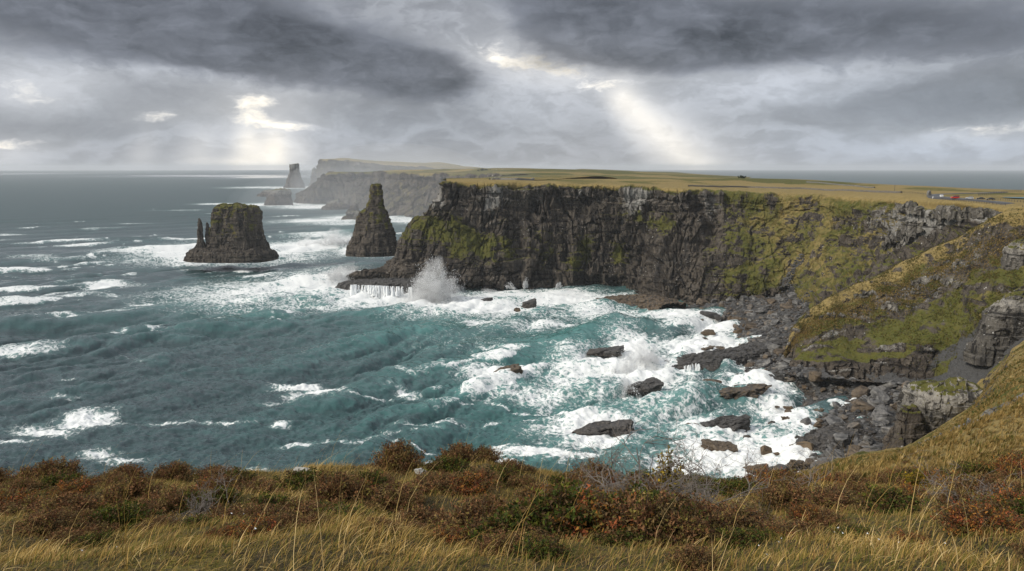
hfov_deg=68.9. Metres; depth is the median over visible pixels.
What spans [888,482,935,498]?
heather bush
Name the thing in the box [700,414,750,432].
sea rock
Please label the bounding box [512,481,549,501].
heather bush
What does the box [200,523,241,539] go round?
heather bush
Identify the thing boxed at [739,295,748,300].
boulder
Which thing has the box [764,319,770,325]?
boulder
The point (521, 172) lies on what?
hills
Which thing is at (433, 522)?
heather bush
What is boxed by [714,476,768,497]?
heather bush
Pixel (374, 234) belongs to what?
sea stack
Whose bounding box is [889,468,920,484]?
heather bush
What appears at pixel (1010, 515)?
heather bush
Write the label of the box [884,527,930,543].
heather bush
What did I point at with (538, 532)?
heather bush
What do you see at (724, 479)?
heather bush
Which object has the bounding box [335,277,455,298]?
rock ledge
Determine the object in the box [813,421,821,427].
boulder
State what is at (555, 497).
heather bush
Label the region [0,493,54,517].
heather bush
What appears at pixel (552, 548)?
heather bush
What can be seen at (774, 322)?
boulder
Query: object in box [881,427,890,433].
boulder
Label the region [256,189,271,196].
skerry
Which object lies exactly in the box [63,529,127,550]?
heather bush
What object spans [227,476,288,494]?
heather bush
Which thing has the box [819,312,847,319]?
rock outcrop
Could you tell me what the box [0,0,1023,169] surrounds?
sky
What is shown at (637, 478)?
heather bush
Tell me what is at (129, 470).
heather bush
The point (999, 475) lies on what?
heather bush
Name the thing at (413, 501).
heather bush
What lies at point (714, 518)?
heather bush
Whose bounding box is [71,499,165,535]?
heather bush
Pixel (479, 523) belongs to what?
heather bush
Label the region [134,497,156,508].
heather bush
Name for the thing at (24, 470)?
heather bush
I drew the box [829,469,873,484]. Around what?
heather bush
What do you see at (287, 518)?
heather bush
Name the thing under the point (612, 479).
heather bush
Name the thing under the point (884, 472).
heather bush
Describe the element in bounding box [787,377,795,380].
boulder
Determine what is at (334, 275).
sea spray
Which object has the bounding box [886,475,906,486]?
heather bush
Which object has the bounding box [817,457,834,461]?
boulder
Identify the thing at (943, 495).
heather bush
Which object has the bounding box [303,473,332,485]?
heather bush
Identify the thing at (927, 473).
heather bush
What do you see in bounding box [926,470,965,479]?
heather bush
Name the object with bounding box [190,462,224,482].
heather bush
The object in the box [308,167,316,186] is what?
sea stack
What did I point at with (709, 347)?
sea rock
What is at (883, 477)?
heather bush
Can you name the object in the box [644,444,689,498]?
gorse bush
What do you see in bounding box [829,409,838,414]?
boulder
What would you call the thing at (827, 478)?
heather bush
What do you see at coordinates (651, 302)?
rock shelf
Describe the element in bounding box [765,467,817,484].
heather bush
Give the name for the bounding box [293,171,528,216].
headland
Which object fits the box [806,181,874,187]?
stone wall
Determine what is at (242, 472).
heather bush
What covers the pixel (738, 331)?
boulder
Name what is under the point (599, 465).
heather bush
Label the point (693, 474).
heather bush
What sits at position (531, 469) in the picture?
heather bush
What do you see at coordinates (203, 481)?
heather bush
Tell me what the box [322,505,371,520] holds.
heather bush
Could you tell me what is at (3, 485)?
heather bush
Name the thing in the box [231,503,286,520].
heather bush
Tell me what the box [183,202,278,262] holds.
sea stack
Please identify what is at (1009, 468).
heather bush
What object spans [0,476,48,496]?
heather bush
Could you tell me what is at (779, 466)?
sea rock
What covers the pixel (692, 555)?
heather bush
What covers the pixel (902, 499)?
heather bush
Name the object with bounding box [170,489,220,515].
heather bush
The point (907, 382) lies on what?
boulder
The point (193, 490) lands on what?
heather bush
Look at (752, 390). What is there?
sea rock
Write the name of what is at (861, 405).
boulder
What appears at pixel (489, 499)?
heather bush
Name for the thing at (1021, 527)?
heather bush
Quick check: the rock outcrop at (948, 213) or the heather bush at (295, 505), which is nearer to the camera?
the heather bush at (295, 505)
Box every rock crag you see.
[882,404,927,449]
[895,377,983,432]
[962,288,1023,367]
[999,239,1023,270]
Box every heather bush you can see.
[0,467,18,482]
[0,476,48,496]
[0,477,35,491]
[0,484,47,512]
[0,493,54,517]
[1,505,91,538]
[11,461,51,479]
[20,489,111,518]
[21,456,89,478]
[31,469,88,492]
[35,470,79,481]
[42,476,103,496]
[45,528,90,546]
[49,486,86,497]
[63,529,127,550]
[68,508,98,524]
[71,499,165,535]
[71,518,125,538]
[83,499,112,508]
[93,472,170,506]
[94,471,131,486]
[99,462,153,482]
[101,475,123,486]
[131,514,179,532]
[134,484,196,507]
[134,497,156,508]
[142,491,199,518]
[145,459,201,481]
[166,487,210,514]
[166,513,221,530]
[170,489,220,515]
[179,475,228,492]
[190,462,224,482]
[190,501,262,521]
[191,469,250,490]
[195,464,244,482]
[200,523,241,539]
[207,485,242,506]
[215,466,255,481]
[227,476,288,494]
[227,511,287,538]
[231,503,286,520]
[233,491,298,512]
[260,510,307,528]
[271,467,331,491]
[272,496,326,516]
[286,511,336,528]
[292,470,379,503]
[300,499,334,509]
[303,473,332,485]
[307,499,374,520]
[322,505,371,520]
[344,477,376,500]
[348,468,391,489]
[351,478,425,511]
[351,516,404,535]
[365,460,379,467]
[368,437,426,474]
[371,470,402,485]
[388,491,426,513]
[390,503,448,529]
[400,518,432,533]
[409,469,462,494]
[410,470,439,486]
[412,513,462,529]
[421,454,472,475]
[422,493,506,541]
[424,523,470,546]
[434,438,487,464]
[439,469,503,497]
[453,465,503,487]
[456,510,503,544]
[460,503,579,545]
[466,493,512,514]
[468,530,521,555]
[472,444,505,462]
[486,498,579,533]
[487,463,524,485]
[487,475,612,540]
[487,527,524,540]
[491,458,532,474]
[502,531,578,562]
[503,486,568,508]
[505,473,538,489]
[508,524,565,545]
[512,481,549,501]
[518,482,558,497]
[520,464,537,473]
[526,483,657,544]
[544,472,571,484]
[554,465,608,487]
[560,470,605,486]
[568,458,619,486]
[570,478,595,488]
[588,525,656,547]
[590,479,711,545]
[591,485,719,547]
[597,468,631,487]
[598,470,679,497]
[621,467,654,481]
[660,508,720,546]
[663,541,724,570]
[666,492,747,536]
[682,472,710,483]
[687,475,724,491]
[692,485,725,497]
[698,495,785,533]
[705,524,770,550]
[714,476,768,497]
[715,475,735,484]
[727,524,783,542]
[730,473,763,484]
[735,463,788,488]
[745,507,778,522]
[749,479,814,511]
[752,490,773,502]
[759,522,799,538]
[760,516,831,539]
[763,472,811,489]
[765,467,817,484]
[783,502,825,527]
[789,480,886,514]
[793,505,852,529]
[807,467,835,482]
[817,474,849,484]
[825,522,878,540]
[828,480,873,502]
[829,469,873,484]
[845,481,933,514]
[872,467,896,474]
[872,471,899,485]
[879,465,927,474]
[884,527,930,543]
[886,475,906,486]
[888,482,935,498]
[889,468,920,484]
[903,471,949,485]
[922,468,970,477]
[923,474,941,486]
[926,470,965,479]
[926,495,1021,532]
[927,496,1023,537]
[928,475,969,490]
[932,487,971,506]
[947,471,1007,494]
[953,460,976,471]
[954,462,997,478]
[964,481,1023,507]
[976,459,993,464]
[982,495,1023,517]
[983,450,1023,475]
[984,472,1015,480]
[991,478,1023,489]
[994,512,1023,533]
[995,456,1023,479]
[1000,533,1023,568]
[1002,514,1023,535]
[1007,499,1023,519]
[1010,485,1023,493]
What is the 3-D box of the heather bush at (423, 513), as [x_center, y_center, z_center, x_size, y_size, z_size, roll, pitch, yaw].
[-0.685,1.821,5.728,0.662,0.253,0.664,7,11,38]
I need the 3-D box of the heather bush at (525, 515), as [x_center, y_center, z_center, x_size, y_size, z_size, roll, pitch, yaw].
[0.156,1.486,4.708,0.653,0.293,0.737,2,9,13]
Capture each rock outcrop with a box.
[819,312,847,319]
[853,217,877,230]
[853,290,882,298]
[875,301,901,313]
[881,221,925,250]
[897,200,923,217]
[910,275,962,287]
[927,205,1001,225]
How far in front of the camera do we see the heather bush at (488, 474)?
8.00 m
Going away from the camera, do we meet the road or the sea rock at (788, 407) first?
the sea rock at (788, 407)
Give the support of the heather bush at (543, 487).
on the clifftop ground at (193, 565)
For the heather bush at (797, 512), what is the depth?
5.28 m
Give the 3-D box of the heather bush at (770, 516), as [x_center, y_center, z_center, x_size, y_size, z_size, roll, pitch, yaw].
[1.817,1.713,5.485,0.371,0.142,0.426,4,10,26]
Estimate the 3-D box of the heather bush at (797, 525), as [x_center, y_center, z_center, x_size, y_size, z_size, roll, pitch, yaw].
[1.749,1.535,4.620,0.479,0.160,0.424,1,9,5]
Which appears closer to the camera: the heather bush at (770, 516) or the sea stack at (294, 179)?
the heather bush at (770, 516)
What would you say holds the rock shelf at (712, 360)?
in the sea
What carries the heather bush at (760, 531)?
on the clifftop ground at (193, 565)
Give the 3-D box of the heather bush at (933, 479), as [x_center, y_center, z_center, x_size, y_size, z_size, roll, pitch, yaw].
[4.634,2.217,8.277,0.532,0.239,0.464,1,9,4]
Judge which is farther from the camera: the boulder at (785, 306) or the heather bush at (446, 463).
the boulder at (785, 306)
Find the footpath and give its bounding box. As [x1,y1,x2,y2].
[920,393,1022,443]
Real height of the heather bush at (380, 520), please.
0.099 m
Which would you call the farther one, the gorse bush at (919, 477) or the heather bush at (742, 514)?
the gorse bush at (919, 477)
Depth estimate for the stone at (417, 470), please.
9.25 m
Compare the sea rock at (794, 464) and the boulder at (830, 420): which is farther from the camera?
the boulder at (830, 420)
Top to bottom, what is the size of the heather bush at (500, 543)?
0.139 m
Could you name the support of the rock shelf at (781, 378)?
on the beach
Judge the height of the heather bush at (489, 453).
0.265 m
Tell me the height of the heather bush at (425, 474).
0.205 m
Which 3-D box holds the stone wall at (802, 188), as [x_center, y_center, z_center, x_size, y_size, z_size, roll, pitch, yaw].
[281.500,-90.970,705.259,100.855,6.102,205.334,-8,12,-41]
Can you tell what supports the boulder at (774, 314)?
on the beach
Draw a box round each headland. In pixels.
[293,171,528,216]
[315,159,478,177]
[346,176,1023,307]
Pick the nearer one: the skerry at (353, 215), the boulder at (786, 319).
the boulder at (786, 319)
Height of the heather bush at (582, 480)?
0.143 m
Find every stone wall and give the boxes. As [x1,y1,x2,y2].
[688,185,901,192]
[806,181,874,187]
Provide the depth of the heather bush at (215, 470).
8.70 m
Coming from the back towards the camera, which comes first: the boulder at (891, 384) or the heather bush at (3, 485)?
the boulder at (891, 384)
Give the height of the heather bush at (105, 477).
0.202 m
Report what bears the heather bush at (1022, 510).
on the clifftop ground at (193, 565)
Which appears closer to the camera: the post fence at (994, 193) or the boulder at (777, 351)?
the boulder at (777, 351)
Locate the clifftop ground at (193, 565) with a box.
[0,462,1023,570]
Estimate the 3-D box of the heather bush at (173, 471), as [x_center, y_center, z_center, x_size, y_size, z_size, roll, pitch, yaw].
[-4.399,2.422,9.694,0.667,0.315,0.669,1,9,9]
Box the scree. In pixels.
[780,254,812,307]
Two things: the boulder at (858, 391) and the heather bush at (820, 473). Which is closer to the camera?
the heather bush at (820, 473)
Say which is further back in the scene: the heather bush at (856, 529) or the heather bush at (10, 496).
the heather bush at (10, 496)
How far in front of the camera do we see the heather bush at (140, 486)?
7.55 m
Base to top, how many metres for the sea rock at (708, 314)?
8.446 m
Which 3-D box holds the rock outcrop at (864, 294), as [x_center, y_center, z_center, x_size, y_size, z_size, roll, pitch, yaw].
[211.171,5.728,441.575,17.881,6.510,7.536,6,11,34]
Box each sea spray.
[293,229,350,246]
[309,264,354,283]
[387,254,478,303]
[481,276,562,292]
[605,344,669,397]
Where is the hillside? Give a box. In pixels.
[803,341,1023,472]
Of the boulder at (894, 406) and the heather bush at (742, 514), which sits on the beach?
the boulder at (894, 406)
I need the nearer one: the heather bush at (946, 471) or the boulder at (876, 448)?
the heather bush at (946, 471)
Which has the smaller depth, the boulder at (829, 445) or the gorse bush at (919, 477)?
the gorse bush at (919, 477)
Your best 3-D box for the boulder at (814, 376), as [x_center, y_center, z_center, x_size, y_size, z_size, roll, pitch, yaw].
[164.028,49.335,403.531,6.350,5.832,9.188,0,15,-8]
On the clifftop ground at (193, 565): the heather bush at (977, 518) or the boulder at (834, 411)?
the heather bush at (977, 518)
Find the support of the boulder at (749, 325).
on the beach
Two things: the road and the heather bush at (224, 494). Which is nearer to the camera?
the heather bush at (224, 494)
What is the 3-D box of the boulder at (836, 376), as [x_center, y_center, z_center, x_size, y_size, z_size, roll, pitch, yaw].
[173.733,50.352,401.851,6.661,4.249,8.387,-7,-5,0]
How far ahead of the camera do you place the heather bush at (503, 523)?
4.58 m
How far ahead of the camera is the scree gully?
381.91 m
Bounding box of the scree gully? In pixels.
[866,325,1023,391]
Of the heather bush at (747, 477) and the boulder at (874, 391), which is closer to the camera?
the heather bush at (747, 477)
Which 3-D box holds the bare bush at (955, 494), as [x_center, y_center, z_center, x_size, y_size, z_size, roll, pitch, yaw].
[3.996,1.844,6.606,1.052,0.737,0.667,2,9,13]
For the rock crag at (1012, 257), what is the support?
on the grassy spur
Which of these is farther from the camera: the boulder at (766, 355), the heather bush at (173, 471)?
the boulder at (766, 355)
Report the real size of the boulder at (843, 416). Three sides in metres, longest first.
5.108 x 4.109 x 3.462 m
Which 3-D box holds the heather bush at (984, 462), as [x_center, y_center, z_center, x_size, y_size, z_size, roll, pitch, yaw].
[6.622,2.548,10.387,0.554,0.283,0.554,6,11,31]
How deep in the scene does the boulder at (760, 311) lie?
580.60 m
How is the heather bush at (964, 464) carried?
on the clifftop ground at (193, 565)
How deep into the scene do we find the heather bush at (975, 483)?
7.42 m
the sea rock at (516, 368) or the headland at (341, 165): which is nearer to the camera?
the sea rock at (516, 368)
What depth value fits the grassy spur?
412.04 m
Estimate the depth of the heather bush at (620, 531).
4.27 m
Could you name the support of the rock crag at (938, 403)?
on the beach
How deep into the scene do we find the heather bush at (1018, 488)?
6.34 m
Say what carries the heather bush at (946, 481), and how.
on the clifftop ground at (193, 565)
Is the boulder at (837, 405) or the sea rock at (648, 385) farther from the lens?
the sea rock at (648, 385)
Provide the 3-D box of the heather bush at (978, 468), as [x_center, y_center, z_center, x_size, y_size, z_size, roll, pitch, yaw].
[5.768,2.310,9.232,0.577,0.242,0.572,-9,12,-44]
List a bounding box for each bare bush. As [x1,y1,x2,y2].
[166,460,237,520]
[543,401,720,505]
[576,470,635,494]
[657,429,802,519]
[786,438,836,487]
[898,445,1022,505]
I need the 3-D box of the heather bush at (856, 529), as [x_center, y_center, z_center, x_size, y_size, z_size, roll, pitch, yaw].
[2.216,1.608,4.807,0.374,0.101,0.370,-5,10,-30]
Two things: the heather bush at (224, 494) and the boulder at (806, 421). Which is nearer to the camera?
the heather bush at (224, 494)
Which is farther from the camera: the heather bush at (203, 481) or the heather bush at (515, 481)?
the heather bush at (515, 481)
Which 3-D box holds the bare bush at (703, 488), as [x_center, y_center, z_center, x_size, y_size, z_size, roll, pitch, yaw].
[1.560,1.660,5.591,1.164,0.917,1.401,4,10,23]
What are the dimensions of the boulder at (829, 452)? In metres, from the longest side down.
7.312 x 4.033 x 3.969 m
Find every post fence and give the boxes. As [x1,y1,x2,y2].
[940,198,1022,206]
[978,190,1019,194]
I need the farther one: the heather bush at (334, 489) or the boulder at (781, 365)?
the boulder at (781, 365)
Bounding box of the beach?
[680,296,900,458]
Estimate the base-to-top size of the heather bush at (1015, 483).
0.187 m
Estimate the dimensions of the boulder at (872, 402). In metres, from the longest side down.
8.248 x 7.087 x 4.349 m
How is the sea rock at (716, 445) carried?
in the sea
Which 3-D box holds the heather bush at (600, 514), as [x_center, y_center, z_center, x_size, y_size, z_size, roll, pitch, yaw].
[0.527,1.430,4.594,0.952,0.348,0.832,-2,9,-11]
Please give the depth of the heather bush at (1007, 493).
5.79 m
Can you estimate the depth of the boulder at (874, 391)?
371.98 m
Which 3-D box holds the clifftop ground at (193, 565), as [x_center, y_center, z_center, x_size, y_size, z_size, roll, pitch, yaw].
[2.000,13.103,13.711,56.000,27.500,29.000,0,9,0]
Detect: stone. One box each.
[293,467,309,471]
[414,468,425,474]
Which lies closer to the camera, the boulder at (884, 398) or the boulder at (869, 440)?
the boulder at (869, 440)
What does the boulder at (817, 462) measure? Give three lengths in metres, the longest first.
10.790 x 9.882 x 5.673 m
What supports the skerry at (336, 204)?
in the sea
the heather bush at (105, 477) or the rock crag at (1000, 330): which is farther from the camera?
the rock crag at (1000, 330)
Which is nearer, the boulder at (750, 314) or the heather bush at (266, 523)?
the heather bush at (266, 523)
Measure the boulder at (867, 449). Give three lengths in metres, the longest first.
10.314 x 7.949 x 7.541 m
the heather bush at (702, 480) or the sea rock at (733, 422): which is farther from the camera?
the sea rock at (733, 422)
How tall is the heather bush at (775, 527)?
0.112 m
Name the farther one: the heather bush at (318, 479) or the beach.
the beach
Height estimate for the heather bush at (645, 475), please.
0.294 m
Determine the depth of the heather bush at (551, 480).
8.60 m
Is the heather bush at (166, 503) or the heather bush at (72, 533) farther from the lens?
the heather bush at (166, 503)
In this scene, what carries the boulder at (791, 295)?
on the beach
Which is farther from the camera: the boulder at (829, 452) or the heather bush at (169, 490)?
the boulder at (829, 452)
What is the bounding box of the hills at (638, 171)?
[578,169,703,174]
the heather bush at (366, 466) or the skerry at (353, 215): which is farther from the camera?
the skerry at (353, 215)
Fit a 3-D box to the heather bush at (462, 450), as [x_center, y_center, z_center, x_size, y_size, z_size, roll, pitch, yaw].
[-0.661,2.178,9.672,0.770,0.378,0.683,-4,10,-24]
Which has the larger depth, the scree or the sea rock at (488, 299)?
the sea rock at (488, 299)
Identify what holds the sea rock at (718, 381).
in the sea
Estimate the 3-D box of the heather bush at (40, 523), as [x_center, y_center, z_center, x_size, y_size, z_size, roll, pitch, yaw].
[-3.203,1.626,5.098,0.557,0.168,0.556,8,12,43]
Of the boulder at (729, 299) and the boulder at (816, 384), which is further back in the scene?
the boulder at (729, 299)
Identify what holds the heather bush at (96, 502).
on the clifftop ground at (193, 565)
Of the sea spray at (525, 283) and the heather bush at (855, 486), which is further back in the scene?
the sea spray at (525, 283)
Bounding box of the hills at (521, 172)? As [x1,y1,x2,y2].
[371,168,750,178]
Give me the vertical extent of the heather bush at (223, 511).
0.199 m
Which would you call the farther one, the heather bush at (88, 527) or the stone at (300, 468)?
the stone at (300, 468)
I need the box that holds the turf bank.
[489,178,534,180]
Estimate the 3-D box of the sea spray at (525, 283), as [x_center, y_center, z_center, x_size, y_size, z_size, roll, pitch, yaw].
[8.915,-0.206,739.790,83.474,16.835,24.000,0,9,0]
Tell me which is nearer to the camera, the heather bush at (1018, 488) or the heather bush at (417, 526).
the heather bush at (417, 526)
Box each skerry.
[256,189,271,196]
[321,199,349,209]
[341,210,359,219]
[345,200,359,213]
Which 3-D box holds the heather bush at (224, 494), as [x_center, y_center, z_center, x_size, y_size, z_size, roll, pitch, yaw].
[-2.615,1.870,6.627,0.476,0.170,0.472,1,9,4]
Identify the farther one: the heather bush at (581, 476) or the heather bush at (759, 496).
the heather bush at (581, 476)
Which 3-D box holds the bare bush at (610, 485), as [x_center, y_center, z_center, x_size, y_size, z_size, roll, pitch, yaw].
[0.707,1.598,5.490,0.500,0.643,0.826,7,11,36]
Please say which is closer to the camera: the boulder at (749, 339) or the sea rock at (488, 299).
the boulder at (749, 339)
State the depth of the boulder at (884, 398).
361.97 m
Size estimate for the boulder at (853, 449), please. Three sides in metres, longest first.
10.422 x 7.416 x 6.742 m
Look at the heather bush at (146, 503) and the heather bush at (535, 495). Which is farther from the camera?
the heather bush at (146, 503)
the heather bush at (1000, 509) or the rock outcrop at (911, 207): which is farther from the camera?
the rock outcrop at (911, 207)
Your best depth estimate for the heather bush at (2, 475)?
9.29 m
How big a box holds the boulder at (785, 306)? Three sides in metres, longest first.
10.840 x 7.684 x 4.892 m
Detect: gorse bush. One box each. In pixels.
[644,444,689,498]
[902,468,930,489]
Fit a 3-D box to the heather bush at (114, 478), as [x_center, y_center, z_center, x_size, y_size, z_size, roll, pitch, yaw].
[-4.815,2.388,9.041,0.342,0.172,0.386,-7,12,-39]
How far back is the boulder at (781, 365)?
424.82 m
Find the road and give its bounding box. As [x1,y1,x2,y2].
[927,192,1012,204]
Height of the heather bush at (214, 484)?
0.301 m
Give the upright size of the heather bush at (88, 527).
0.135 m
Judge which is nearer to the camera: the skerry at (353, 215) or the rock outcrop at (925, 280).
the rock outcrop at (925, 280)
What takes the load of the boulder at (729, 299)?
on the beach
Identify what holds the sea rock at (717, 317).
in the sea
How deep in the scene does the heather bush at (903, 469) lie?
9.77 m
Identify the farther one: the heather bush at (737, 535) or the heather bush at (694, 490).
the heather bush at (694, 490)
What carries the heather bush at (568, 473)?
on the clifftop ground at (193, 565)
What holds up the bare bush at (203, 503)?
on the clifftop ground at (193, 565)
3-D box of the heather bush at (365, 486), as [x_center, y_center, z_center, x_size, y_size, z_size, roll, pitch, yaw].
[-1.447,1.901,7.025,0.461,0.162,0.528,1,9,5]
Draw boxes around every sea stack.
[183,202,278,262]
[264,188,292,205]
[283,163,305,187]
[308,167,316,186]
[346,183,396,256]
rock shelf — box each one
[596,294,685,310]
[665,339,787,371]
[736,371,799,384]
[794,422,868,452]
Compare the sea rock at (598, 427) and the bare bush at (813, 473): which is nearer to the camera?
the bare bush at (813, 473)
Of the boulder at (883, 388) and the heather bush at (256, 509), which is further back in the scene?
the boulder at (883, 388)
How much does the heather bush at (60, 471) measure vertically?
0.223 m
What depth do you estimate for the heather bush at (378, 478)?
7.33 m
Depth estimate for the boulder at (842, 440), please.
315.06 m
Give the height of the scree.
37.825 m
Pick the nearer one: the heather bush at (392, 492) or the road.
the heather bush at (392, 492)
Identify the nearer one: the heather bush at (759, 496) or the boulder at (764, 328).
the heather bush at (759, 496)
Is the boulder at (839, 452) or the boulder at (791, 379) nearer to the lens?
the boulder at (839, 452)
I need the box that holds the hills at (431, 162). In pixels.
[320,158,460,168]
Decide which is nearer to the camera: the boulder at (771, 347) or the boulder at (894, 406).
the boulder at (894, 406)
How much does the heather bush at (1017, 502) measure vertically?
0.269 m
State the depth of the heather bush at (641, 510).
4.42 m
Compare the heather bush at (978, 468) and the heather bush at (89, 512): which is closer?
the heather bush at (89, 512)
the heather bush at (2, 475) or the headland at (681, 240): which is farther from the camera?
the headland at (681, 240)
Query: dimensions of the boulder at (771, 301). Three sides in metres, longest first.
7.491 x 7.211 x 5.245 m
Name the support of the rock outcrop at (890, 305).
on the grassy spur
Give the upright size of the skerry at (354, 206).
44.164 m
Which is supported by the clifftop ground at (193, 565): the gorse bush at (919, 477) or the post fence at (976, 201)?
the gorse bush at (919, 477)
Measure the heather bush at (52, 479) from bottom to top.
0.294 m
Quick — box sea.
[0,170,1023,479]
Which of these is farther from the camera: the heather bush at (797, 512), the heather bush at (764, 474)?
the heather bush at (764, 474)
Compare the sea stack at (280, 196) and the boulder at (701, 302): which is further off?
the sea stack at (280, 196)
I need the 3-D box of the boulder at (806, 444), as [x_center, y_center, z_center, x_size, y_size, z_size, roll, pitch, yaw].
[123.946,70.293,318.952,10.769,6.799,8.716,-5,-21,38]
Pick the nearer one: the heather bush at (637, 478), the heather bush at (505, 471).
the heather bush at (637, 478)
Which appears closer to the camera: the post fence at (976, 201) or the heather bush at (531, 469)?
the heather bush at (531, 469)
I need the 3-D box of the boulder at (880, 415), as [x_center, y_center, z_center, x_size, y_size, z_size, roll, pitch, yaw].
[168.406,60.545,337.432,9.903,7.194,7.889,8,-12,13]
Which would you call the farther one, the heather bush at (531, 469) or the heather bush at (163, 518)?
the heather bush at (531, 469)
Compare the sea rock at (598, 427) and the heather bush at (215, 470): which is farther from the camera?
the sea rock at (598, 427)
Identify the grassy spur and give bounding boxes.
[785,209,1023,380]
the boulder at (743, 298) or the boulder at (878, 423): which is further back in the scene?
the boulder at (743, 298)
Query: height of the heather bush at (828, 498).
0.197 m
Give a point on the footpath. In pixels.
(987, 411)
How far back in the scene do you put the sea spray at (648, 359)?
445.76 m
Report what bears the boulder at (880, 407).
on the beach
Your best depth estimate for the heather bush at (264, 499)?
5.85 m
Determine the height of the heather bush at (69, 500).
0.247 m
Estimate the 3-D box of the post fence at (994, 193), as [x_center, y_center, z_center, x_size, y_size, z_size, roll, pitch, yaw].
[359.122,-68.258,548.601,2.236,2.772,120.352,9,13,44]
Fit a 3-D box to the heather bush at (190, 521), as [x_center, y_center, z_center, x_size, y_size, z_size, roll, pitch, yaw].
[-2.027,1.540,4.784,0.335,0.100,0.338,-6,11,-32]
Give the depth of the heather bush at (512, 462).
9.13 m
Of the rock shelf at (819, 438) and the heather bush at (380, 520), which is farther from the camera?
the rock shelf at (819, 438)
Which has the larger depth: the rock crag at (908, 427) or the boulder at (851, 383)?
the boulder at (851, 383)
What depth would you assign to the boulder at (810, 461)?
299.17 m
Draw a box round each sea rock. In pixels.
[480,297,492,300]
[494,363,522,373]
[521,298,536,308]
[572,419,634,436]
[586,345,623,356]
[624,377,663,396]
[699,311,716,318]
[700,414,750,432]
[701,329,715,335]
[701,345,714,350]
[701,438,737,451]
[703,379,721,382]
[714,314,722,320]
[719,383,771,398]
[743,463,768,473]
[760,445,771,454]
[761,464,788,472]
[783,406,793,409]
[785,459,809,472]
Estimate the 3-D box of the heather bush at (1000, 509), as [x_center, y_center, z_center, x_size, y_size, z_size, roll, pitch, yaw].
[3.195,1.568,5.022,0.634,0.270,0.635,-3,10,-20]
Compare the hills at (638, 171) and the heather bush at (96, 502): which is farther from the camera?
the hills at (638, 171)
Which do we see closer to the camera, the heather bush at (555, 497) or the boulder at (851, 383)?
the heather bush at (555, 497)
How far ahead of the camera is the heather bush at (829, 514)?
5.18 m
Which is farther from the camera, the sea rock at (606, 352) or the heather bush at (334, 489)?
the sea rock at (606, 352)
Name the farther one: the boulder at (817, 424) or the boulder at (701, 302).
the boulder at (701, 302)
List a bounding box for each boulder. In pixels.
[696,298,708,305]
[726,297,735,301]
[733,329,741,333]
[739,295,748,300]
[745,322,756,329]
[746,312,755,316]
[747,337,760,341]
[755,309,765,313]
[756,358,771,366]
[760,326,770,330]
[762,352,770,358]
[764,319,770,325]
[767,299,776,303]
[767,343,781,352]
[770,312,778,316]
[770,319,778,325]
[773,348,784,354]
[775,362,788,369]
[780,303,793,308]
[783,317,791,322]
[783,358,791,363]
[787,292,797,298]
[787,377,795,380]
[789,441,813,450]
[800,417,811,424]
[805,458,813,464]
[808,380,821,386]
[809,371,823,381]
[809,461,826,468]
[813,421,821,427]
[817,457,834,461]
[823,447,839,457]
[825,439,837,447]
[826,416,845,424]
[827,375,840,382]
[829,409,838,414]
[832,401,840,408]
[833,433,849,446]
[834,449,844,455]
[838,413,848,420]
[846,377,858,385]
[846,444,863,455]
[847,422,861,428]
[851,385,869,397]
[851,399,874,412]
[858,441,869,445]
[858,448,874,451]
[862,446,881,450]
[863,435,873,444]
[867,398,884,405]
[870,387,891,396]
[870,421,883,426]
[871,385,887,394]
[871,404,889,417]
[872,411,895,422]
[876,392,890,404]
[879,380,898,388]
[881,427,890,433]
[891,402,896,409]
[901,380,910,387]
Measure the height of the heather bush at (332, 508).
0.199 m
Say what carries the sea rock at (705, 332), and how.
in the sea
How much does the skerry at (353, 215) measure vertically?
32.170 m
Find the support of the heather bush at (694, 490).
on the clifftop ground at (193, 565)
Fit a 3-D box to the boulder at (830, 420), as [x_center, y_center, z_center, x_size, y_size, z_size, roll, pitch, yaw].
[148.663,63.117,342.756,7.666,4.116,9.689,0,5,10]
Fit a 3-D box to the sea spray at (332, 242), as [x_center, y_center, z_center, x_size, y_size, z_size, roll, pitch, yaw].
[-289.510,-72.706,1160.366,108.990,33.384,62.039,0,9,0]
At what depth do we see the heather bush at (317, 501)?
5.91 m

